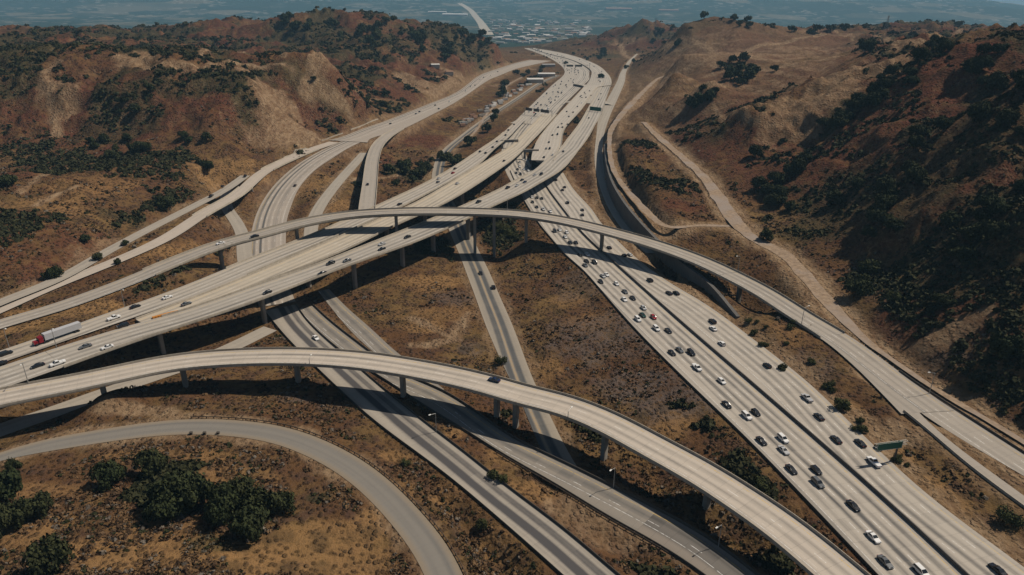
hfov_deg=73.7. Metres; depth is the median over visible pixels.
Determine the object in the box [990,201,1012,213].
tree
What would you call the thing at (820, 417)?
car
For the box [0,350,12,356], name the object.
car
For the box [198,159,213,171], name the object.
tree
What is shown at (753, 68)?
tree
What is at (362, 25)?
tree
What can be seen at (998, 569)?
car
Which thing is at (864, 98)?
tree
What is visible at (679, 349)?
car
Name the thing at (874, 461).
pickup truck
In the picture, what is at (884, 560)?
car
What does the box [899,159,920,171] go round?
tree
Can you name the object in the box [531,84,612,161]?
approach bridge
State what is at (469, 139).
tree
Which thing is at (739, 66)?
tree
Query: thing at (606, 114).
frontage road
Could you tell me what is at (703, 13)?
tree
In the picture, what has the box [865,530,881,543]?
car
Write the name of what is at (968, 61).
tree
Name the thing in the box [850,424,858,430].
tree
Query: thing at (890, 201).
tree
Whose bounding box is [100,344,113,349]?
car
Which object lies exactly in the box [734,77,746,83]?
tree
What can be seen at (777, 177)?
tree
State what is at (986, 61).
tree
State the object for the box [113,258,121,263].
tree
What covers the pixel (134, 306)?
car
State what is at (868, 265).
tree
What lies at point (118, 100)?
tree
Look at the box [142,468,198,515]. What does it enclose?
oak tree
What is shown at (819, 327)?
flyover bridge
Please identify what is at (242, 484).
oak tree
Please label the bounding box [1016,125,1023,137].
tree
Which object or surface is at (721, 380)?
car
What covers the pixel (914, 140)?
tree
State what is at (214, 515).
oak tree
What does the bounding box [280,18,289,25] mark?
tree
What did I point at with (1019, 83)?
tree
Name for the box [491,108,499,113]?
tree
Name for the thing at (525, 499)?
edge barrier
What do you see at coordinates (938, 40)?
tree
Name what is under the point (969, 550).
freeway carriageway
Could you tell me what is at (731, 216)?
dirt road
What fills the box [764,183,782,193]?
tree
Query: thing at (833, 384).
tree
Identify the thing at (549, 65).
shed
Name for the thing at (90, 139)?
tree
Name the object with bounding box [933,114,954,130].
tree
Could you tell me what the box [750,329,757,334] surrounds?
tree
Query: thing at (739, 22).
tree
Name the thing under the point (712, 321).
car
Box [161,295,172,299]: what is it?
car
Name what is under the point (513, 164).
freeway carriageway
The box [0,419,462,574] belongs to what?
access road
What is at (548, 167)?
connector bridge
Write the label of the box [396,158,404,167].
tree
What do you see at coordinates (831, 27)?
tree
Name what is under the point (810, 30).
tree
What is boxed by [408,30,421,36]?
tree
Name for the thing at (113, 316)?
pickup truck
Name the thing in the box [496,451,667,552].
guard rail
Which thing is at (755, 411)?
car
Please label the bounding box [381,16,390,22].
tree
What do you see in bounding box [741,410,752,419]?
car
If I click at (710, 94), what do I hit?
tree
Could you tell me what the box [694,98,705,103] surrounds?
tree
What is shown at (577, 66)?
sign gantry
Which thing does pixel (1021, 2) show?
sky
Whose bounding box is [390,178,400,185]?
tree
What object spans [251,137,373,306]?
curved roadway
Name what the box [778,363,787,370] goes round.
tree
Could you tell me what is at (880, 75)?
tree
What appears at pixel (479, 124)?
dirt road
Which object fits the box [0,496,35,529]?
oak tree
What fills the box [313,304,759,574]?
edge barrier
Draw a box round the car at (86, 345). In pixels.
[78,343,91,348]
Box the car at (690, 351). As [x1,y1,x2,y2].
[687,348,695,355]
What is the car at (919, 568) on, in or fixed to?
on the freeway carriageway at (903, 546)
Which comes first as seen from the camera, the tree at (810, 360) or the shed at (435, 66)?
the tree at (810, 360)
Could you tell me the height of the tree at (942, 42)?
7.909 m
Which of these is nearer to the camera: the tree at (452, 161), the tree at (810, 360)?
the tree at (810, 360)
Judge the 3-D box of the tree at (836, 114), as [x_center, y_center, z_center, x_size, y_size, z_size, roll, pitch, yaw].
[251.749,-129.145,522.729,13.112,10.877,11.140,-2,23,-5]
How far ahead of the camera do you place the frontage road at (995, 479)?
222.63 m
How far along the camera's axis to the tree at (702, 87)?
716.64 m
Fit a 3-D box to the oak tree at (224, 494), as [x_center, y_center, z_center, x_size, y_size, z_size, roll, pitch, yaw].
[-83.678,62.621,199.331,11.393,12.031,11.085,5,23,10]
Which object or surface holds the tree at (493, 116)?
on the terrain
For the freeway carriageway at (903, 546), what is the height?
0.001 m
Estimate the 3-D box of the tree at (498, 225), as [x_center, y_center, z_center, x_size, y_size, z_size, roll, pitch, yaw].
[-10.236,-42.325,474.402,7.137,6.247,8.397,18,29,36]
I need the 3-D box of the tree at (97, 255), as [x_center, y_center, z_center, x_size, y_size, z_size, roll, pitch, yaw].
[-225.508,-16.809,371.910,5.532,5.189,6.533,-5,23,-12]
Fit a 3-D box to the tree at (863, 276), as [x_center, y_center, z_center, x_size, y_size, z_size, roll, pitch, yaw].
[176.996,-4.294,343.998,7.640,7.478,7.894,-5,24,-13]
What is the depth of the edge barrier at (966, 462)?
221.80 m
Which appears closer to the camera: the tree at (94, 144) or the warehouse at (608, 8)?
the tree at (94, 144)
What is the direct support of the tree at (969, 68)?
on the terrain
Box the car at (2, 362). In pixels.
[0,360,7,364]
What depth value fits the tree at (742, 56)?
935.66 m
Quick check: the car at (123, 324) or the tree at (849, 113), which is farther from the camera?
the tree at (849, 113)
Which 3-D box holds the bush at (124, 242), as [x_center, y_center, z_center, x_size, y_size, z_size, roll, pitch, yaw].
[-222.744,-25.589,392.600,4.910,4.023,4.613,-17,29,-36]
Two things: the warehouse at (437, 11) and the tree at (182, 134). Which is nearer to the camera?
the tree at (182, 134)
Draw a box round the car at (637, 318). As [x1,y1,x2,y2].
[634,315,641,321]
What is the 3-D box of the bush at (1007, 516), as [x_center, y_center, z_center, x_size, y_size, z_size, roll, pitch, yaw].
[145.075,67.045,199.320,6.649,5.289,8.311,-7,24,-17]
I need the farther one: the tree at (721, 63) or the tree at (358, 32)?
the tree at (358, 32)
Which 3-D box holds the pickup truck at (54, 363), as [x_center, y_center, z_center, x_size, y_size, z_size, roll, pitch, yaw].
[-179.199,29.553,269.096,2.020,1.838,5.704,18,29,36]
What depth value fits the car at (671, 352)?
293.60 m
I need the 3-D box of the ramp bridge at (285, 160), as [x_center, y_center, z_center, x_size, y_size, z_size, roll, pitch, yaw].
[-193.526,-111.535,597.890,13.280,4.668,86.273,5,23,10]
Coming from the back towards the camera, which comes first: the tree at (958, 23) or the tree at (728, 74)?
the tree at (958, 23)
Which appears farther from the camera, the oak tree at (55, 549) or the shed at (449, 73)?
the shed at (449, 73)
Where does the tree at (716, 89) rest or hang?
on the terrain
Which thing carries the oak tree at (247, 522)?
on the terrain
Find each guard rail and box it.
[190,416,466,574]
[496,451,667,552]
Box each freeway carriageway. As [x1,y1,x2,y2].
[502,124,533,181]
[511,48,588,123]
[511,170,962,574]
[529,48,611,103]
[544,173,1023,574]
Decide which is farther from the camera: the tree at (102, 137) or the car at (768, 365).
the tree at (102, 137)
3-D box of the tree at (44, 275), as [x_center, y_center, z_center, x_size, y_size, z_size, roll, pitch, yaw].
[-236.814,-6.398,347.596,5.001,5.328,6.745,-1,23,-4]
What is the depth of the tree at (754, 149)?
534.23 m
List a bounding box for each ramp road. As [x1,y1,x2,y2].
[0,216,206,312]
[0,270,154,328]
[240,170,272,186]
[308,142,338,148]
[821,333,953,413]
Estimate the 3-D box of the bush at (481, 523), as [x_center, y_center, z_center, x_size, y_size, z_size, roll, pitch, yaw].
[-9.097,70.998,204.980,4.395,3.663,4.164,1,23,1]
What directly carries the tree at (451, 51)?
on the terrain
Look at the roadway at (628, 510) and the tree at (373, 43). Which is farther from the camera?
the tree at (373, 43)
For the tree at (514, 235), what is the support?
on the terrain
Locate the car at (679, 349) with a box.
[676,346,683,352]
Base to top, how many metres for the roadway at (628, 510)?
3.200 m
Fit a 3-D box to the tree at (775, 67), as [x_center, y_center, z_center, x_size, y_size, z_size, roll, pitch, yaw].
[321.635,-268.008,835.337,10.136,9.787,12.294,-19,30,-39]
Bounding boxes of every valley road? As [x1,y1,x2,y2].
[432,75,559,206]
[449,221,578,470]
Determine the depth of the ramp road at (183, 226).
371.61 m
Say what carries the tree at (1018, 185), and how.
on the terrain
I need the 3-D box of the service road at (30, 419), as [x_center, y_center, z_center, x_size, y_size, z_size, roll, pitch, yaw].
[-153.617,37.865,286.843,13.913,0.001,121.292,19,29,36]
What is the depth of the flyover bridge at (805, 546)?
247.05 m
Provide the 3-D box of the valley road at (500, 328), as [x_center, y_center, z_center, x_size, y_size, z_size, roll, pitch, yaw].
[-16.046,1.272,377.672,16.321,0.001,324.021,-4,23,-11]
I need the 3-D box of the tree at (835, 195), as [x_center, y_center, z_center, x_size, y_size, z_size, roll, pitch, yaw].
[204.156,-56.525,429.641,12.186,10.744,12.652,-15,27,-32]
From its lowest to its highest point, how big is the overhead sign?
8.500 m
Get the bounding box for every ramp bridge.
[192,186,252,217]
[261,148,318,170]
[358,128,403,209]
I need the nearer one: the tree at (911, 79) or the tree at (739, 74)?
the tree at (911, 79)
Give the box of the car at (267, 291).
[263,289,271,293]
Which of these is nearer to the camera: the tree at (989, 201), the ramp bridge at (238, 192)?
the tree at (989, 201)
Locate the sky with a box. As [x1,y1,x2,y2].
[991,0,1023,4]
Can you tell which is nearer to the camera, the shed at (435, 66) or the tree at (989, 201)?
the tree at (989, 201)
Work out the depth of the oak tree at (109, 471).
210.22 m
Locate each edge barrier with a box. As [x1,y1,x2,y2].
[266,312,563,574]
[296,304,620,574]
[298,308,705,574]
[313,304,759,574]
[510,170,878,574]
[899,370,1023,452]
[903,410,1023,507]
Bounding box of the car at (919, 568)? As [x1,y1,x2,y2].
[912,562,929,574]
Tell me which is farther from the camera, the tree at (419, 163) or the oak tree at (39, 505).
the tree at (419, 163)
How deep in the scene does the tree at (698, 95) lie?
707.89 m
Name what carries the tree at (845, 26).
on the terrain
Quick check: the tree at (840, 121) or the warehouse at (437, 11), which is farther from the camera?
the warehouse at (437, 11)
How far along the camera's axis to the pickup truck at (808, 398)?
260.99 m
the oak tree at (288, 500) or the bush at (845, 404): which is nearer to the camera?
the oak tree at (288, 500)
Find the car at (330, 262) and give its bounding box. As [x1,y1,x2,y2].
[326,260,334,264]
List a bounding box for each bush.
[78,234,91,241]
[120,239,129,245]
[399,458,411,466]
[474,518,488,529]
[486,469,498,479]
[494,355,507,364]
[497,474,507,482]
[753,476,769,492]
[833,396,851,411]
[885,290,902,301]
[994,504,1023,526]
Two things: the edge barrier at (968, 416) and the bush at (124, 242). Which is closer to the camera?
the edge barrier at (968, 416)
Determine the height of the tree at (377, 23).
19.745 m
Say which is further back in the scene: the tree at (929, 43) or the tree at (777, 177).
the tree at (929, 43)
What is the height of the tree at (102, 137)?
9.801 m
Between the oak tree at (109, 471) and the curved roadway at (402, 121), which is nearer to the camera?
the oak tree at (109, 471)
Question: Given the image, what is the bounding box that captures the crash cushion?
[152,310,176,318]
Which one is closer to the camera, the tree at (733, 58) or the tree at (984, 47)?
the tree at (984, 47)
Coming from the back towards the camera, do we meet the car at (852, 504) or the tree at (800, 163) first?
the tree at (800, 163)
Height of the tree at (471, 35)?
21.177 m
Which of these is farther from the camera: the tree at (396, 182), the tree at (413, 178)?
the tree at (413, 178)
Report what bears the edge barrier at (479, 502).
on the roadway at (561, 550)
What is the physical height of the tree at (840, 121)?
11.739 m
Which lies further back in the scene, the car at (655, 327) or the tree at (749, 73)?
the tree at (749, 73)
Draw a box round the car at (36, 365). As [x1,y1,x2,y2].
[30,362,44,368]
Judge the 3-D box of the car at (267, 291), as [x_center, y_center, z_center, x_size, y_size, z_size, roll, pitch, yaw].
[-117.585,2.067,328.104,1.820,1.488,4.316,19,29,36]
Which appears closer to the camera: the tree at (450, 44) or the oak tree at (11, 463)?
the oak tree at (11, 463)
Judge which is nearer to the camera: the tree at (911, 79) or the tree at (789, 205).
the tree at (789, 205)
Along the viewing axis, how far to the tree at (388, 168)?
601.01 m
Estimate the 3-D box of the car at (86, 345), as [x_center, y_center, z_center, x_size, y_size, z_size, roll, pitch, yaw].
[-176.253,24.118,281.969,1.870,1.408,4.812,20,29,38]
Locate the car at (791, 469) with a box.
[785,464,797,474]
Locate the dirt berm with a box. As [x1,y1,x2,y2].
[643,124,716,205]
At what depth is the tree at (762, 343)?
301.49 m
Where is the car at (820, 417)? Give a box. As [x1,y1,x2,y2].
[813,413,824,420]
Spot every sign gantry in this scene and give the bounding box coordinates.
[525,107,549,112]
[564,65,589,69]
[589,106,601,114]
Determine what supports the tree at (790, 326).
on the terrain
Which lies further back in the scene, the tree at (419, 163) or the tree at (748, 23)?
the tree at (748, 23)
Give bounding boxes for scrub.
[0,35,1023,574]
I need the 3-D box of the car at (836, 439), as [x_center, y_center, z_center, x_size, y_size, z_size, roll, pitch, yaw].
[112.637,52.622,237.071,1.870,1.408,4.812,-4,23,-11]
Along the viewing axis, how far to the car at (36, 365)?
267.19 m
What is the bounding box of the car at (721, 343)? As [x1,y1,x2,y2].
[718,341,725,345]
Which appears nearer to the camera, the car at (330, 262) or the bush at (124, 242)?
the car at (330, 262)
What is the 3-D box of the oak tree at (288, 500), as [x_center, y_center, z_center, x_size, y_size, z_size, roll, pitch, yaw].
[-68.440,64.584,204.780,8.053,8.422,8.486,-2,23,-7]
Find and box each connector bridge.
[45,82,610,367]
[135,113,556,322]
[226,132,512,274]
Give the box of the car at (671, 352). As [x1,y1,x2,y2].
[668,349,675,355]
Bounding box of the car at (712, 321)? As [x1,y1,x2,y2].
[708,318,716,323]
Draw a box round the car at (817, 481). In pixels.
[810,476,824,488]
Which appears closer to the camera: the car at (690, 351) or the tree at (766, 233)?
the car at (690, 351)
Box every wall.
[350,119,377,129]
[603,143,739,318]
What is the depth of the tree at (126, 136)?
581.18 m
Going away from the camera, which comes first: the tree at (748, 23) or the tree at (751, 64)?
the tree at (751, 64)
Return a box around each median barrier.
[530,48,590,124]
[543,181,969,574]
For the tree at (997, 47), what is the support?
on the terrain
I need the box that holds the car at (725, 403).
[721,400,731,408]
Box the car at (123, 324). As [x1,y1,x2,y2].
[116,321,129,327]
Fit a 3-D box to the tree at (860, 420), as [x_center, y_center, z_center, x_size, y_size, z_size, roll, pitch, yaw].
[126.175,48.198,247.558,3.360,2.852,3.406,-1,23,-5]
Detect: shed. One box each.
[431,64,439,68]
[445,71,453,75]
[526,78,543,82]
[537,73,554,76]
[541,64,554,66]
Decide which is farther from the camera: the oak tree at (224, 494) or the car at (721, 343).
the car at (721, 343)
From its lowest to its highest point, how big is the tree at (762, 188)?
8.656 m
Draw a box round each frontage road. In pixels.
[0,175,248,305]
[595,54,653,252]
[909,413,1023,503]
[922,395,1023,475]
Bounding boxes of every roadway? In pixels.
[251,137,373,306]
[266,305,615,574]
[300,306,656,529]
[331,60,547,141]
[637,510,754,574]
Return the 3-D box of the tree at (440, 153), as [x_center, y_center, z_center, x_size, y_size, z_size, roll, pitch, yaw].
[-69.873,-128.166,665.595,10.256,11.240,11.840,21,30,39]
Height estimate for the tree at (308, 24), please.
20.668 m
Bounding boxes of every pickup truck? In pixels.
[49,359,65,366]
[106,314,120,320]
[692,363,701,370]
[801,393,813,402]
[866,456,881,467]
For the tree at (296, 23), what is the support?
on the terrain
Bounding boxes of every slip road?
[220,190,252,261]
[304,153,367,235]
[318,289,443,389]
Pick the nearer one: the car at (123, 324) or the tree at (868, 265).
the car at (123, 324)
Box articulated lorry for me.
[32,321,81,345]
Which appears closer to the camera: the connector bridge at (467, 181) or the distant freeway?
the connector bridge at (467, 181)
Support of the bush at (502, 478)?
on the terrain
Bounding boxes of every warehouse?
[428,11,446,12]
[442,13,467,15]
[605,7,631,9]
[658,9,678,10]
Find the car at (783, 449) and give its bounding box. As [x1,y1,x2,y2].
[777,445,789,454]
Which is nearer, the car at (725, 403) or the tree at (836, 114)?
the car at (725, 403)
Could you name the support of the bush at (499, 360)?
on the terrain
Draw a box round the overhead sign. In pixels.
[874,440,905,461]
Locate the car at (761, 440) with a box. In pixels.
[755,436,767,445]
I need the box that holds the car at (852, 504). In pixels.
[846,499,860,511]
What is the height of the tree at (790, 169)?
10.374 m
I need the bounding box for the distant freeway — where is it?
[457,3,493,34]
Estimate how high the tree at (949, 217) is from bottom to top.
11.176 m
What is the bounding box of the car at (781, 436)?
[777,432,788,443]
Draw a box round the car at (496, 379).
[488,377,500,382]
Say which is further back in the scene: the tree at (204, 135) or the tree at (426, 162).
the tree at (426, 162)
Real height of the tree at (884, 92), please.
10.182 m
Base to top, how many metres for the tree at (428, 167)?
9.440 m
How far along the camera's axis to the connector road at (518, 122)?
785.14 m
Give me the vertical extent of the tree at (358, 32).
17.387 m
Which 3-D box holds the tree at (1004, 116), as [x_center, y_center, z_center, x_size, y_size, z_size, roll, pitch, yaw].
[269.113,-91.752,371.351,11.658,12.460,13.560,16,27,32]
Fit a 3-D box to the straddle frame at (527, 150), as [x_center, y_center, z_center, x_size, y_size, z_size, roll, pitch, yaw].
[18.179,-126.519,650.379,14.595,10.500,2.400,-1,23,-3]
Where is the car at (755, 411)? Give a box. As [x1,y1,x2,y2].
[751,408,760,415]
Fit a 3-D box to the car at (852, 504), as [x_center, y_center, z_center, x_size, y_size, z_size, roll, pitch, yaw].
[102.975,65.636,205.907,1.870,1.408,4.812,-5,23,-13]
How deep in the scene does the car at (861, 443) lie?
234.34 m
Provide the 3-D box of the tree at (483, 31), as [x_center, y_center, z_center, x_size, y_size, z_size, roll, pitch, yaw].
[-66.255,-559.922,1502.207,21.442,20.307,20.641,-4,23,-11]
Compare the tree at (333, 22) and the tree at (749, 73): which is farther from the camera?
the tree at (333, 22)
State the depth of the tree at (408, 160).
630.43 m
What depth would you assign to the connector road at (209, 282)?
317.58 m
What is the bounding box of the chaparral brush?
[0,6,1023,574]
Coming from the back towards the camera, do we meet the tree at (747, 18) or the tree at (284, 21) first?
the tree at (747, 18)
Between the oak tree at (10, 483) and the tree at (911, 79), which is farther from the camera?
the tree at (911, 79)
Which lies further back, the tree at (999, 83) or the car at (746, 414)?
the tree at (999, 83)
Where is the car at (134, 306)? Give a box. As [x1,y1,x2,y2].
[129,304,140,308]
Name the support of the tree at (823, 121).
on the terrain
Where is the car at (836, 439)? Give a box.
[830,435,842,443]
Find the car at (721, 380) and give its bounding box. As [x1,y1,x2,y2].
[717,377,725,384]
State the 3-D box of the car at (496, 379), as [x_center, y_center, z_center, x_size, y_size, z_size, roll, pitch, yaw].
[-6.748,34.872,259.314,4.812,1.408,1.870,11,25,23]
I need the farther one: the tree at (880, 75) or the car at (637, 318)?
the tree at (880, 75)
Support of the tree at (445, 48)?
on the terrain
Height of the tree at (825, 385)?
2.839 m
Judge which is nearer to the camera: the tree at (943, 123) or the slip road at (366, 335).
the slip road at (366, 335)
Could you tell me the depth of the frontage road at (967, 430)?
235.62 m
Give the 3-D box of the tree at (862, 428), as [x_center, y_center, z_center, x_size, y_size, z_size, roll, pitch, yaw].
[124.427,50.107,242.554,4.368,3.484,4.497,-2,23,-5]
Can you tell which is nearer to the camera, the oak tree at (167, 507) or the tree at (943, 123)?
the oak tree at (167, 507)
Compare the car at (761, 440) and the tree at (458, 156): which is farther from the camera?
the tree at (458, 156)
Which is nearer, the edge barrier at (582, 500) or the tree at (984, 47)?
the edge barrier at (582, 500)
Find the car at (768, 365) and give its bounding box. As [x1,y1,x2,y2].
[763,362,771,368]
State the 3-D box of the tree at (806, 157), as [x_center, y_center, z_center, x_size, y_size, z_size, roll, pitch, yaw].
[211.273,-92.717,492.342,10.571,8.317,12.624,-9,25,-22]
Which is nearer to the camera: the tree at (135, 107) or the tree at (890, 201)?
the tree at (890, 201)
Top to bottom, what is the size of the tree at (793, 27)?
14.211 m
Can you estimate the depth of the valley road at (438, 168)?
746.05 m
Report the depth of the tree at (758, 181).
479.03 m
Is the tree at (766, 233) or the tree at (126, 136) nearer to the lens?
the tree at (766, 233)
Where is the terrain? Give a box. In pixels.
[0,0,1023,574]
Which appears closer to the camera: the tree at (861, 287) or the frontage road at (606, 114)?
the tree at (861, 287)
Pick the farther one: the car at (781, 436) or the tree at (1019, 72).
the tree at (1019, 72)
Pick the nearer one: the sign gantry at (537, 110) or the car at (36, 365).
the car at (36, 365)
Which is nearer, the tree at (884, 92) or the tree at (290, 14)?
the tree at (884, 92)
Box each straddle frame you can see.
[501,139,517,148]
[523,149,538,158]
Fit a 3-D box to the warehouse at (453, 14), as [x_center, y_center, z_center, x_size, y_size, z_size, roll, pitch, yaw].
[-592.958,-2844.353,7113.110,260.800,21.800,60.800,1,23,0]
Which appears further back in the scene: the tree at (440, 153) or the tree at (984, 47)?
the tree at (440, 153)
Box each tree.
[0,173,17,186]
[0,468,22,503]
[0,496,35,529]
[0,503,15,538]
[3,456,22,471]
[19,489,54,518]
[20,532,75,574]
[39,271,49,277]
[45,265,63,277]
[85,137,95,142]
[88,459,127,493]
[89,141,99,148]
[91,252,103,259]
[96,133,108,141]
[103,149,120,158]
[111,143,119,150]
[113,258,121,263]
[114,98,122,103]
[121,96,129,102]
[121,132,132,140]
[125,141,140,151]
[129,104,141,112]
[131,447,169,479]
[138,141,151,150]
[140,489,179,522]
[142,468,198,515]
[145,83,155,90]
[154,195,175,209]
[176,131,188,138]
[176,467,215,509]
[183,136,192,143]
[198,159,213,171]
[200,131,213,140]
[202,502,233,525]
[203,480,242,519]
[225,500,271,542]
[229,473,255,500]
[239,481,282,513]
[273,489,296,514]
[279,12,288,19]
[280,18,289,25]
[285,11,294,19]
[290,24,299,30]
[292,20,302,27]
[302,21,312,30]
[328,17,339,26]
[355,22,366,29]
[355,29,362,35]
[364,34,375,42]
[369,27,380,32]
[369,40,379,47]
[371,30,381,39]
[373,20,382,27]
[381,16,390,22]
[382,163,395,173]
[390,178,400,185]
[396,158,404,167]
[399,162,410,169]
[400,158,412,166]
[400,166,410,174]
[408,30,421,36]
[408,167,420,175]
[408,175,417,181]
[412,35,422,42]
[415,161,422,165]
[417,167,427,177]
[418,28,426,34]
[422,164,431,172]
[423,160,433,169]
[436,150,445,159]
[439,46,449,52]
[440,52,449,59]
[443,49,454,55]
[446,42,454,47]
[446,157,458,164]
[450,153,461,160]
[463,135,476,146]
[468,33,475,37]
[478,28,486,35]
[481,123,491,131]
[490,113,497,120]
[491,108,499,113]
[492,222,500,228]
[502,228,512,235]
[510,232,518,238]
[684,95,699,107]
[693,92,703,98]
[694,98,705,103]
[698,84,707,90]
[700,10,708,17]
[703,89,716,100]
[711,87,719,92]
[716,60,726,67]
[723,70,734,80]
[725,66,735,71]
[727,54,737,62]
[729,13,738,20]
[731,70,743,77]
[734,63,744,70]
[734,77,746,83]
[736,19,743,24]
[737,51,749,61]
[743,69,755,79]
[744,15,751,21]
[745,21,753,26]
[746,63,756,66]
[746,65,760,74]
[748,144,764,157]
[749,175,769,188]
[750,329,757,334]
[758,227,774,240]
[758,341,765,346]
[760,182,769,192]
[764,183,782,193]
[766,171,786,185]
[770,64,778,70]
[771,184,788,196]
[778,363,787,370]
[782,163,801,175]
[784,200,795,210]
[786,323,795,329]
[787,25,797,31]
[789,157,807,170]
[797,153,813,161]
[806,28,814,33]
[807,357,815,363]
[812,24,824,31]
[815,116,831,127]
[820,382,830,388]
[824,24,836,31]
[825,189,843,204]
[827,116,848,129]
[827,379,835,386]
[828,387,836,392]
[831,111,851,119]
[835,110,855,119]
[839,23,850,30]
[845,98,862,110]
[846,278,875,295]
[850,91,866,100]
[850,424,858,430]
[855,417,865,422]
[856,425,868,432]
[857,37,877,52]
[857,258,881,272]
[857,273,871,280]
[861,93,868,102]
[865,81,884,93]
[865,92,883,105]
[867,201,887,211]
[873,193,898,203]
[875,173,897,192]
[876,73,885,79]
[876,87,889,98]
[877,194,896,207]
[878,78,893,88]
[881,216,905,231]
[883,64,899,76]
[891,453,903,463]
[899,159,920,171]
[902,75,921,83]
[903,67,917,74]
[903,165,927,183]
[908,123,933,135]
[908,134,925,147]
[910,45,931,61]
[924,38,936,48]
[929,34,939,40]
[931,293,957,305]
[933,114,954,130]
[936,36,948,43]
[936,209,961,228]
[938,39,948,47]
[941,40,954,51]
[954,20,964,25]
[956,224,984,242]
[963,63,983,74]
[964,57,977,64]
[967,102,992,122]
[973,54,994,69]
[973,210,992,221]
[974,194,1006,213]
[975,43,992,55]
[985,74,1008,90]
[988,70,1009,83]
[990,43,1010,53]
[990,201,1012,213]
[993,107,1020,126]
[1012,68,1023,82]
[1012,179,1023,194]
[1014,73,1023,88]
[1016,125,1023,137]
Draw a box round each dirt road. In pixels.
[470,77,521,135]
[607,76,731,227]
[641,122,1023,443]
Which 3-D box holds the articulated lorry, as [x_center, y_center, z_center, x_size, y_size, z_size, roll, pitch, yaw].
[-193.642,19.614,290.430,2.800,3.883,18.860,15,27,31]
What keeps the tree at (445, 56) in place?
on the terrain
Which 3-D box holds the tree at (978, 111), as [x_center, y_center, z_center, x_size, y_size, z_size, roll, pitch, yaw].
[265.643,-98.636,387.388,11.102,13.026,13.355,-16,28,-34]
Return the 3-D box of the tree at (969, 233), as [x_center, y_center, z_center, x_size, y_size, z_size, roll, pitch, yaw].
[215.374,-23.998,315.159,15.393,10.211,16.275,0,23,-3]
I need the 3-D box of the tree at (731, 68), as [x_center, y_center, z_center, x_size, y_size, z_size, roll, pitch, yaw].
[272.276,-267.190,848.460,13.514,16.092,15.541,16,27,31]
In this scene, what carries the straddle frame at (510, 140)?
on the terrain
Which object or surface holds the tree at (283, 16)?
on the terrain
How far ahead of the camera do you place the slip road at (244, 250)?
455.17 m
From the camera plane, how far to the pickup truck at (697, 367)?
281.52 m
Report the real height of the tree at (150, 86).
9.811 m
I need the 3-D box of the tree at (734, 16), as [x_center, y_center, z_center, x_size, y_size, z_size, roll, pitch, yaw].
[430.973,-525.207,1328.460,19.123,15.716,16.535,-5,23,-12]
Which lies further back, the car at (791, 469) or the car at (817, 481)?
the car at (791, 469)
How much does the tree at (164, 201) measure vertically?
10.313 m
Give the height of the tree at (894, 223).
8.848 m
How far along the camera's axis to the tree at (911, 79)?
500.36 m
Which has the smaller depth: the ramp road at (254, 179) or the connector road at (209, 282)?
the connector road at (209, 282)
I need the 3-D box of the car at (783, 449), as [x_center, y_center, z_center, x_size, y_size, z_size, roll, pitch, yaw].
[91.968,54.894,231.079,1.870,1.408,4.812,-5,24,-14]
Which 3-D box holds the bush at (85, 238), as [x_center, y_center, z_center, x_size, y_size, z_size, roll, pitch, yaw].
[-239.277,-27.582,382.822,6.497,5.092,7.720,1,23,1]
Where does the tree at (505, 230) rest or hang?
on the terrain
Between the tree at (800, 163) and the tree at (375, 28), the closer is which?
the tree at (800, 163)
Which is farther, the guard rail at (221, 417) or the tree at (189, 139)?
the tree at (189, 139)
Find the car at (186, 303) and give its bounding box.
[181,301,191,305]
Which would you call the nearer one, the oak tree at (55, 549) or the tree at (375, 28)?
the oak tree at (55, 549)
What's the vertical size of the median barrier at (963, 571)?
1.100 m
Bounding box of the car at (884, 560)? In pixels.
[876,554,893,568]
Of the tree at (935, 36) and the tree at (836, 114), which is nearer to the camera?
the tree at (836, 114)
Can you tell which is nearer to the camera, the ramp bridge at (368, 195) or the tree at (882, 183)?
the tree at (882, 183)
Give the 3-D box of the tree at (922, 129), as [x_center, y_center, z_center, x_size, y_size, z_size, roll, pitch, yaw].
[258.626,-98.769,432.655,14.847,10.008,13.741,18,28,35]
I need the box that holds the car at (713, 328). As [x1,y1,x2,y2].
[709,326,717,330]
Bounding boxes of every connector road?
[0,269,245,360]
[0,352,62,386]
[504,117,526,132]
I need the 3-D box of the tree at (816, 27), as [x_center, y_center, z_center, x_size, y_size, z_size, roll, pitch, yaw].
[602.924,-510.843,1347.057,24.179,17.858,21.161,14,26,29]
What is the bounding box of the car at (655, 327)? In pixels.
[652,324,659,330]
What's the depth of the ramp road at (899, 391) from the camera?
270.70 m
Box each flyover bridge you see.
[0,347,870,574]
[142,207,844,339]
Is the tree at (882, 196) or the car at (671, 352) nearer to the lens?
the car at (671, 352)
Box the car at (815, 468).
[810,464,822,474]
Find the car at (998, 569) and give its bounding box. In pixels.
[987,562,1007,574]
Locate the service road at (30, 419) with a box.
[0,326,276,436]
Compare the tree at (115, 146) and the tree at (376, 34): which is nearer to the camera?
the tree at (115, 146)
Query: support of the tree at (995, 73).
on the terrain
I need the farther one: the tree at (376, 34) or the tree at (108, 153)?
the tree at (376, 34)
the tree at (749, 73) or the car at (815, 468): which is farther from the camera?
the tree at (749, 73)
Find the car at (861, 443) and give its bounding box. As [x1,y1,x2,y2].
[854,438,866,447]

